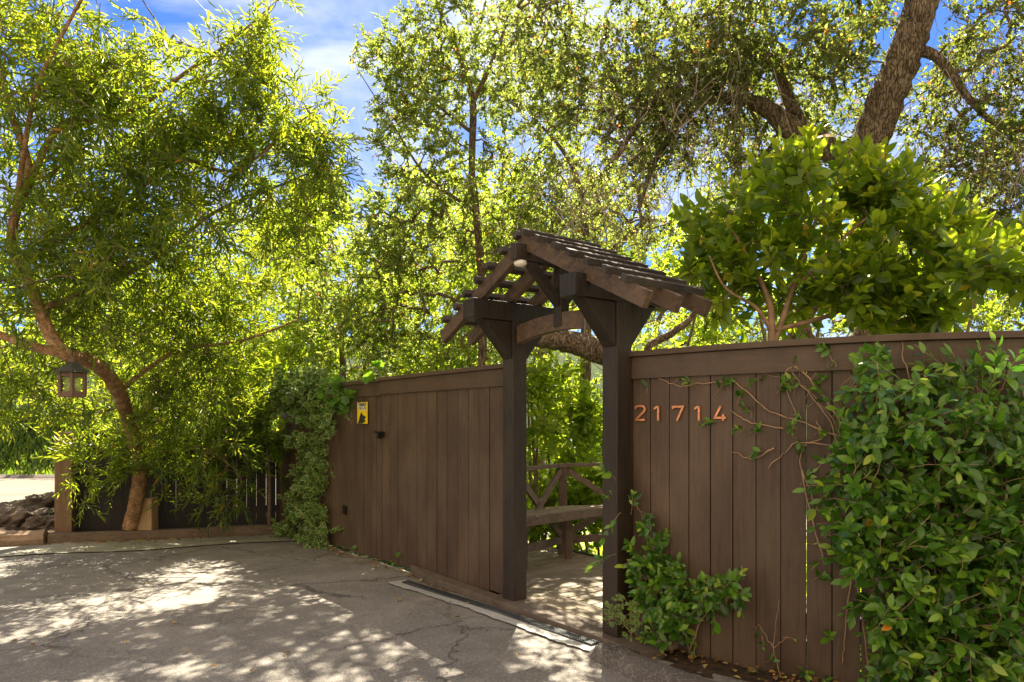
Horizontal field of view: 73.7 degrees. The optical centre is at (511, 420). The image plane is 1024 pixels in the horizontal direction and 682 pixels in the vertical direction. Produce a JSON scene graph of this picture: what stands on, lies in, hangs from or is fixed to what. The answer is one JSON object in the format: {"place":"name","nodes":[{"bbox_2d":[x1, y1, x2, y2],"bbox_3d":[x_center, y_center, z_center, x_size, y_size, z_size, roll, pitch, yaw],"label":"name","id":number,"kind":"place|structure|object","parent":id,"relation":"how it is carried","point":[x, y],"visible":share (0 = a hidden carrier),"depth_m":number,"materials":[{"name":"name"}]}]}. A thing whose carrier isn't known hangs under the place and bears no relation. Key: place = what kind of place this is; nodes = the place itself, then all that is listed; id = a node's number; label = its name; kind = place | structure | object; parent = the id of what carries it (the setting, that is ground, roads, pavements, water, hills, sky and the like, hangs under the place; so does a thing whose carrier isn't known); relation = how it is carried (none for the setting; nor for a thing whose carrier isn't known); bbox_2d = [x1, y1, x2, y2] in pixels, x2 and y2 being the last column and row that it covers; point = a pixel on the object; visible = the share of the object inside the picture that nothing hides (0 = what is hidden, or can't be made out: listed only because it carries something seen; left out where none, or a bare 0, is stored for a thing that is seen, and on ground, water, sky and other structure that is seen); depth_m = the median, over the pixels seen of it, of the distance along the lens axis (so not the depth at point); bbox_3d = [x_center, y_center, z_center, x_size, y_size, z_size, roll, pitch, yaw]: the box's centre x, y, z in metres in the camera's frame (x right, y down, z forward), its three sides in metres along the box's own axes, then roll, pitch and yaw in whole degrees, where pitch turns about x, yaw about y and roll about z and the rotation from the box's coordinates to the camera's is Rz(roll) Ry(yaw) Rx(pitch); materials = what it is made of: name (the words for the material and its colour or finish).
{"place":"outdoors","nodes":[
{"label":"outdoors","id":0,"kind":"place"},
{"bbox_2d":[0,525,197,533],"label":"planting bed","id":1,"kind":"object","parent":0,"point":[17,528],"visible":0.12,"depth_m":10.03,"materials":[{"name":"soil"}]},
{"bbox_2d":[20,514,54,530],"bbox_3d":[-6.939,1.558,10.198,0.497,0.317,0.660,0,0,17],"label":"rock","id":2,"kind":"object","parent":1,"relation":"on","point":[41,522],"visible":0.52,"depth_m":10.03,"materials":[{"name":"stone"}]},
{"bbox_2d":[55,432,74,532],"bbox_3d":[-6.252,0.913,9.550,0.210,1.520,0.180,0,0,-19],"label":"square post","id":3,"kind":"object","parent":1,"relation":"on","point":[62,518],"visible":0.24,"depth_m":9.47,"materials":[{"name":"brown wood"}]},
{"bbox_2d":[137,497,157,529],"bbox_3d":[-5.218,1.357,9.720,0.279,0.538,0.199,0,0,0],"label":"stump post","id":4,"kind":"object","parent":1,"relation":"on","point":[148,519],"visible":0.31,"depth_m":9.63,"materials":[{"name":"brown wood"}]},
{"bbox_2d":[75,433,279,531],"bbox_3d":[-4.944,0.935,10.176,2.909,1.534,0.079,0,0,-17],"label":"dark fence","id":5,"kind":"object","parent":1,"relation":"on","point":[257,509],"visible":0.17,"depth_m":10.13,"materials":[{"name":"black wood"}]},
{"bbox_2d":[0,0,419,535],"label":"narrow leaf tree","id":6,"kind":"object","parent":1,"relation":"on","point":[81,87],"visible":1,"depth_m":7.32,"materials":[{"name":"green plant"}]},
{"bbox_2d":[53,329,90,396],"bbox_3d":[-4.249,-0.563,6.600,0.348,0.662,0.302,0,0,0],"label":"hanging lantern","id":7,"kind":"object","parent":6,"relation":"hanging from","point":[72,372],"visible":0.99,"depth_m":6.53,"materials":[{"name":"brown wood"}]},
{"bbox_2d":[227,331,328,523],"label":"corner shrub","id":8,"kind":"object","parent":1,"relation":"on","point":[275,447],"visible":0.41,"depth_m":10.05,"materials":[{"name":"green plant"}]},
{"bbox_2d":[0,407,601,504],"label":"grass","id":9,"kind":"structure","parent":0,"point":[32,470],"depth_m":29.25,"materials":[{"name":"green plant"}]},
{"bbox_2d":[195,0,422,239],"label":"cable","id":10,"kind":"object","parent":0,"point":[282,91],"visible":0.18,"depth_m":30.57,"materials":[{"name":"black plastic"}]},
{"bbox_2d":[0,540,746,681],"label":"driveway","id":11,"kind":"structure","parent":0,"point":[193,592],"depth_m":5.15,"materials":[{"name":"concrete"}]},
{"bbox_2d":[0,534,294,555],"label":"concrete apron","id":12,"kind":"object","parent":11,"relation":"on","point":[90,546],"visible":0.88,"depth_m":9.07,"materials":[{"name":"grey concrete"}]},
{"bbox_2d":[47,524,282,543],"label":"timber kerb","id":13,"kind":"structure","parent":11,"relation":"on","point":[143,534],"depth_m":9.62,"materials":[{"name":"brown wood"}]},
{"bbox_2d":[280,379,381,559],"bbox_3d":[-2.534,0.593,9.177,0.146,2.144,3.547,0,0,-37],"label":"board fence","id":14,"kind":"object","parent":11,"relation":"on","point":[353,457],"visible":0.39,"depth_m":8.35,"materials":[{"name":"paint"}]},
{"bbox_2d":[255,355,352,549],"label":"variegated ivy","id":15,"kind":"object","parent":14,"relation":"attached to","point":[312,511],"visible":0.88,"depth_m":9.16,"materials":[{"name":"green plant"}]},
{"bbox_2d":[342,505,345,514],"bbox_3d":[-2.100,1.113,8.537,0.017,0.115,0.094,0,0,-37],"label":"cover plate","id":16,"kind":"object","parent":14,"relation":"attached to","point":[343,509],"visible":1,"depth_m":8.52,"materials":[{"name":"black metal"}]},
{"bbox_2d":[317,359,384,423],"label":"lobed vine","id":17,"kind":"object","parent":14,"relation":"attached to","point":[342,400],"visible":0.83,"depth_m":8.44,"materials":[{"name":"green plant"}]},
{"bbox_2d":[357,400,367,423],"bbox_3d":[-1.783,-0.111,8.131,0.009,0.284,0.283,0,0,-37],"label":"warning sign","id":18,"kind":"object","parent":14,"relation":"attached to","point":[362,412],"visible":1,"depth_m":8.12,"materials":[{"name":"yellow metal"}]},
{"bbox_2d":[341,544,401,565],"bbox_3d":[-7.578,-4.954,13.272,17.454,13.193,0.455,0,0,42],"label":"fence weed","id":19,"kind":"object","parent":11,"relation":"on","point":[399,554],"visible":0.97,"depth_m":7.52,"materials":[{"name":"green plant"}]},
{"bbox_2d":[12,533,837,681],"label":"leaf litter","id":20,"kind":"object","parent":11,"relation":"on","point":[751,669],"visible":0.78,"depth_m":5.89,"materials":[{"name":"brown plant"}]},
{"bbox_2d":[389,580,602,650],"bbox_3d":[-0.288,1.544,5.647,0.222,0.055,2.714,0,0,-39],"label":"trench drain","id":21,"kind":"object","parent":11,"relation":"on","point":[553,632],"visible":1,"depth_m":5.33,"materials":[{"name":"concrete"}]},
{"bbox_2d":[411,565,663,658],"bbox_3d":[-0.035,1.548,5.777,0.248,0.103,3.332,0,0,-37],"label":"sill board","id":22,"kind":"object","parent":11,"relation":"on","point":[561,619],"visible":0.6,"depth_m":5.37,"materials":[{"name":"brown wood"}]},
{"bbox_2d":[440,227,712,637],"bbox_3d":[0.405,0.051,5.304,1.000,2.938,2.416,0,0,-37],"label":"gate arbour","id":23,"kind":"object","parent":22,"relation":"on","point":[616,298],"visible":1,"depth_m":4.91,"materials":[{"name":"brown wood"}]},
{"bbox_2d":[374,363,502,593],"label":"board gate","id":24,"kind":"structure","parent":23,"relation":"attached to","point":[440,434],"depth_m":6.62,"materials":[{"name":"paint"}]},
{"bbox_2d":[602,592,642,640],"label":"geranium","id":25,"kind":"object","parent":22,"relation":"on","point":[628,623],"visible":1,"depth_m":4.35,"materials":[{"name":"green plant"}]},
{"bbox_2d":[587,643,715,681],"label":"asphalt berm","id":26,"kind":"structure","parent":11,"relation":"on","point":[627,662],"depth_m":4.14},
{"bbox_2d":[0,478,806,560],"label":"road","id":27,"kind":"structure","parent":0,"point":[12,489],"depth_m":19.82,"materials":[{"name":"grey asphalt"}]},
{"bbox_2d":[0,330,860,677],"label":"ground","id":28,"kind":"structure","parent":0,"point":[596,370],"depth_m":43.76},
{"bbox_2d":[0,233,33,360],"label":"tree","id":29,"kind":"object","parent":28,"relation":"on","point":[7,312],"visible":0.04,"depth_m":33.28,"materials":[{"name":"green plant"}]},
{"bbox_2d":[0,529,47,545],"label":"landscape log","id":30,"kind":"object","parent":28,"relation":"on","point":[22,538],"visible":0.71,"depth_m":9.07,"materials":[{"name":"brown wood"}]},
{"bbox_2d":[0,500,52,526],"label":"rock","id":31,"kind":"object","parent":28,"relation":"on","point":[15,513],"visible":0.48,"depth_m":10.33,"materials":[{"name":"stone"}]},
{"bbox_2d":[17,491,54,514],"bbox_3d":[-7.696,1.451,11.297,0.944,0.618,1.469,0,0,-24],"label":"rock","id":32,"kind":"object","parent":28,"relation":"on","point":[46,500],"visible":0.27,"depth_m":10.96,"materials":[{"name":"stone"}]},
{"bbox_2d":[0,215,121,406],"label":"leafy bush","id":33,"kind":"object","parent":28,"relation":"on","point":[29,323],"visible":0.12,"depth_m":13.48,"materials":[{"name":"green plant"}]},
{"bbox_2d":[0,255,137,428],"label":"tree","id":34,"kind":"object","parent":28,"relation":"on","point":[26,405],"visible":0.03,"depth_m":31.15,"materials":[{"name":"green plant"}]},
{"bbox_2d":[37,285,217,433],"bbox_3d":[-7.070,-0.554,12.603,2.975,4.783,2.877,0,0,-30],"label":"leafy bush","id":35,"kind":"object","parent":28,"relation":"on","point":[96,377],"visible":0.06,"depth_m":12.26,"materials":[{"name":"green plant"}]},
{"bbox_2d":[17,221,304,420],"bbox_3d":[-17.416,-3.873,34.613,13.663,12.284,8.491,0,0,0],"label":"tree","id":36,"kind":"object","parent":28,"relation":"on","point":[188,298],"depth_m":33.85,"materials":[{"name":"green plant"}]},
{"bbox_2d":[132,251,303,431],"bbox_3d":[-4.970,-0.615,12.240,2.912,4.784,2.633,0,0,-18],"label":"leafy bush","id":37,"kind":"object","parent":28,"relation":"on","point":[267,337],"visible":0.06,"depth_m":11.96,"materials":[{"name":"green plant"}]},
{"bbox_2d":[233,167,362,322],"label":"distant tree","id":38,"kind":"object","parent":28,"relation":"on","point":[337,204],"visible":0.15,"depth_m":58.68,"materials":[{"name":"green plant"}]},
{"bbox_2d":[208,194,439,430],"bbox_3d":[-3.398,-1.255,12.379,4.208,6.174,3.425,0,0,0],"label":"leafy bush","id":39,"kind":"object","parent":28,"relation":"on","point":[290,355],"visible":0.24,"depth_m":12.15,"materials":[{"name":"green plant"}]},
{"bbox_2d":[208,252,471,405],"bbox_3d":[-8.840,-3.653,36.039,14.192,11.472,9.233,0,0,-26],"label":"tree","id":40,"kind":"object","parent":28,"relation":"on","point":[357,364],"visible":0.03,"depth_m":35.54,"materials":[{"name":"green plant"}]},
{"bbox_2d":[0,475,806,518],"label":"road kerb","id":41,"kind":"structure","parent":28,"relation":"on","point":[27,476],"depth_m":25.32,"materials":[{"name":"concrete"}]},
{"bbox_2d":[346,218,534,437],"bbox_3d":[-2.086,-4.217,34.304,13.743,11.650,8.389,0,0,0],"label":"tree","id":42,"kind":"object","parent":28,"relation":"on","point":[373,368],"visible":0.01,"depth_m":33.80,"materials":[{"name":"green plant"}]},
{"bbox_2d":[347,188,573,380],"bbox_3d":[-0.946,-0.533,12.790,4.729,7.254,3.189,0,0,0],"label":"leafy bush","id":43,"kind":"object","parent":28,"relation":"on","point":[420,360],"visible":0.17,"depth_m":12.22,"materials":[{"name":"green plant"}]},
{"bbox_2d":[274,0,682,400],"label":"slender oak","id":44,"kind":"object","parent":28,"relation":"on","point":[396,253],"visible":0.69,"depth_m":10.05,"materials":[{"name":"green plant"}]},
{"bbox_2d":[485,347,585,542],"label":"garden shrub","id":45,"kind":"object","parent":28,"relation":"on","point":[539,379],"visible":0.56,"depth_m":8.56,"materials":[{"name":"green plant"}]},
{"bbox_2d":[351,122,729,531],"bbox_3d":[1.047,-2.331,17.144,9.837,10.246,4.611,0,0,0],"label":"background tree","id":46,"kind":"object","parent":28,"relation":"on","point":[673,260],"visible":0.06,"depth_m":16.69,"materials":[{"name":"green plant"}]},
{"bbox_2d":[527,463,583,550],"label":"garden shrub","id":47,"kind":"object","parent":28,"relation":"on","point":[536,533],"visible":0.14,"depth_m":8.70,"materials":[{"name":"green plant"}]},
{"bbox_2d":[527,354,602,546],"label":"garden shrub","id":48,"kind":"object","parent":28,"relation":"on","point":[590,410],"visible":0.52,"depth_m":9.51,"materials":[{"name":"green plant"}]},
{"bbox_2d":[530,420,602,554],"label":"garden shrub","id":49,"kind":"object","parent":28,"relation":"on","point":[581,494],"visible":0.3,"depth_m":8.88,"materials":[{"name":"green plant"}]},
{"bbox_2d":[631,328,682,350],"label":"garden shrub","id":50,"kind":"object","parent":28,"relation":"on","point":[654,334],"visible":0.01,"depth_m":10.15,"materials":[{"name":"green plant"}]},
{"bbox_2d":[481,547,860,656],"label":"deck","id":51,"kind":"structure","parent":28,"relation":"on","point":[556,579],"depth_m":6.28,"materials":[{"name":"concrete"}]},
{"bbox_2d":[527,462,602,553],"bbox_3d":[0.803,0.990,7.672,2.134,1.020,0.439,0,0,-31],"label":"deck railing","id":52,"kind":"object","parent":51,"relation":"on","point":[560,474],"visible":0.38,"depth_m":7.67,"materials":[{"name":"brown wood"}]},
{"bbox_2d":[527,505,602,568],"bbox_3d":[0.967,1.223,7.475,2.492,0.554,0.635,0,0,-27],"label":"bench","id":53,"kind":"object","parent":51,"relation":"on","point":[568,515],"visible":0.3,"depth_m":7.30,"materials":[{"name":"brown wood"}]},
{"bbox_2d":[547,278,817,407],"bbox_3d":[8.703,-3.721,36.908,14.245,10.110,10.250,0,0,0],"label":"tree","id":54,"kind":"object","parent":28,"relation":"on","point":[756,322],"visible":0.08,"depth_m":35.82,"materials":[{"name":"green plant"}]},
{"bbox_2d":[528,525,860,671],"bbox_3d":[3.010,2.159,12.809,12.196,2.696,8.600,0,0,0],"label":"ground cover","id":55,"kind":"object","parent":28,"relation":"on","point":[593,550],"depth_m":14.77,"materials":[{"name":"green plant"}]},
{"bbox_2d":[632,208,779,348],"bbox_3d":[3.176,-0.247,12.523,2.788,7.054,2.969,0,0,0],"label":"leafy bush","id":56,"kind":"object","parent":28,"relation":"on","point":[710,336],"visible":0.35,"depth_m":12.21,"materials":[{"name":"green plant"}]},
{"bbox_2d":[438,0,1023,420],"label":"oak tree","id":57,"kind":"object","parent":28,"relation":"on","point":[880,109],"visible":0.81,"depth_m":6.79,"materials":[{"name":"green plant"}]},
{"bbox_2d":[661,650,821,681],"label":"soil bed","id":58,"kind":"object","parent":28,"relation":"on","point":[683,662],"visible":0.61,"depth_m":4.23,"materials":[{"name":"brown soil"}]},
{"bbox_2d":[585,463,751,658],"bbox_3d":[1.064,0.929,4.556,1.085,1.307,0.631,0,0,25],"label":"young jasmine","id":59,"kind":"object","parent":58,"relation":"on","point":[699,595],"visible":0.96,"depth_m":4.46,"materials":[{"name":"green plant"}]},
{"bbox_2d":[641,342,861,681],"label":"jasmine sprig","id":60,"kind":"object","parent":58,"relation":"on","point":[785,386],"visible":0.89,"depth_m":4.06,"materials":[{"name":"green plant"}]},
{"bbox_2d":[743,600,797,675],"bbox_3d":[1.582,1.342,4.165,0.342,0.520,0.134,0,0,31],"label":"jasmine sprout","id":61,"kind":"object","parent":58,"relation":"on","point":[760,643],"visible":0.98,"depth_m":4.15,"materials":[{"name":"green plant"}]},
{"bbox_2d":[669,194,853,388],"bbox_3d":[4.724,-0.581,11.918,3.985,7.690,3.885,0,0,0],"label":"leafy bush","id":62,"kind":"object","parent":28,"relation":"on","point":[789,312],"visible":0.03,"depth_m":11.50,"materials":[{"name":"green plant"}]},
{"bbox_2d":[629,330,1023,681],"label":"curved fence","id":63,"kind":"object","parent":28,"relation":"on","point":[713,501],"visible":0.59,"depth_m":4.23,"materials":[{"name":"paint"}]},
{"bbox_2d":[634,405,645,420],"bbox_3d":[0.896,-0.056,4.769,0.092,0.112,0.016,0,0,43],"label":"house number","id":64,"kind":"object","parent":63,"relation":"attached to","point":[640,414],"visible":1,"depth_m":4.76,"materials":[{"name":"orange metal"}]},
{"bbox_2d":[653,406,659,420],"bbox_3d":[0.991,-0.053,4.681,0.044,0.103,0.016,0,0,43],"label":"house number","id":65,"kind":"object","parent":63,"relation":"attached to","point":[658,411],"visible":1,"depth_m":4.67,"materials":[{"name":"orange metal"}]},
{"bbox_2d":[672,406,684,420],"bbox_3d":[1.114,-0.051,4.569,0.093,0.103,0.016,0,0,42],"label":"house number","id":66,"kind":"object","parent":63,"relation":"attached to","point":[680,412],"visible":1,"depth_m":4.56,"materials":[{"name":"orange metal"}]},
{"bbox_2d":[694,406,700,420],"bbox_3d":[1.215,-0.051,4.481,0.042,0.099,0.016,0,0,40],"label":"house number","id":67,"kind":"object","parent":63,"relation":"attached to","point":[699,411],"visible":1,"depth_m":4.47,"materials":[{"name":"orange metal"}]},
{"bbox_2d":[713,406,725,420],"bbox_3d":[1.333,-0.050,4.382,0.084,0.097,0.016,0,0,39],"label":"house number","id":68,"kind":"object","parent":63,"relation":"attached to","point":[723,417],"visible":1,"depth_m":4.38,"materials":[{"name":"orange metal"}]},
{"bbox_2d":[659,331,1023,681],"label":"jasmine vine","id":69,"kind":"object","parent":63,"relation":"attached to","point":[943,605],"visible":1,"depth_m":3.55,"materials":[{"name":"green plant"}]},
{"bbox_2d":[667,118,1016,342],"bbox_3d":[2.530,-1.091,5.296,2.522,2.439,1.433,0,0,0],"label":"glossy shrub","id":70,"kind":"object","parent":28,"relation":"on","point":[872,285],"visible":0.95,"depth_m":5.14,"materials":[{"name":"green plant"}]},
{"bbox_2d":[740,292,994,372],"bbox_3d":[18.056,-3.817,35.602,13.447,10.971,8.988,0,0,0],"label":"tree","id":71,"kind":"object","parent":28,"relation":"on","point":[834,322],"visible":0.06,"depth_m":35.71,"materials":[{"name":"green plant"}]},
{"bbox_2d":[849,166,1023,331],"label":"leafy bush","id":72,"kind":"object","parent":28,"relation":"on","point":[989,315],"visible":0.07,"depth_m":11.51,"materials":[{"name":"green plant"}]},
{"bbox_2d":[925,210,1023,316],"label":"glossy bush","id":73,"kind":"object","parent":28,"relation":"on","point":[983,264],"visible":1,"depth_m":4.25,"materials":[{"name":"green plant"}]},
{"bbox_2d":[953,294,1023,331],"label":"tree","id":74,"kind":"object","parent":28,"relation":"on","point":[1020,326],"visible":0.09,"depth_m":33.97,"materials":[{"name":"green plant"}]},
{"bbox_2d":[0,0,1023,338],"label":"sky","id":75,"kind":"structure","parent":0,"point":[330,39],"materials":[{"name":"blue"}]}
]}

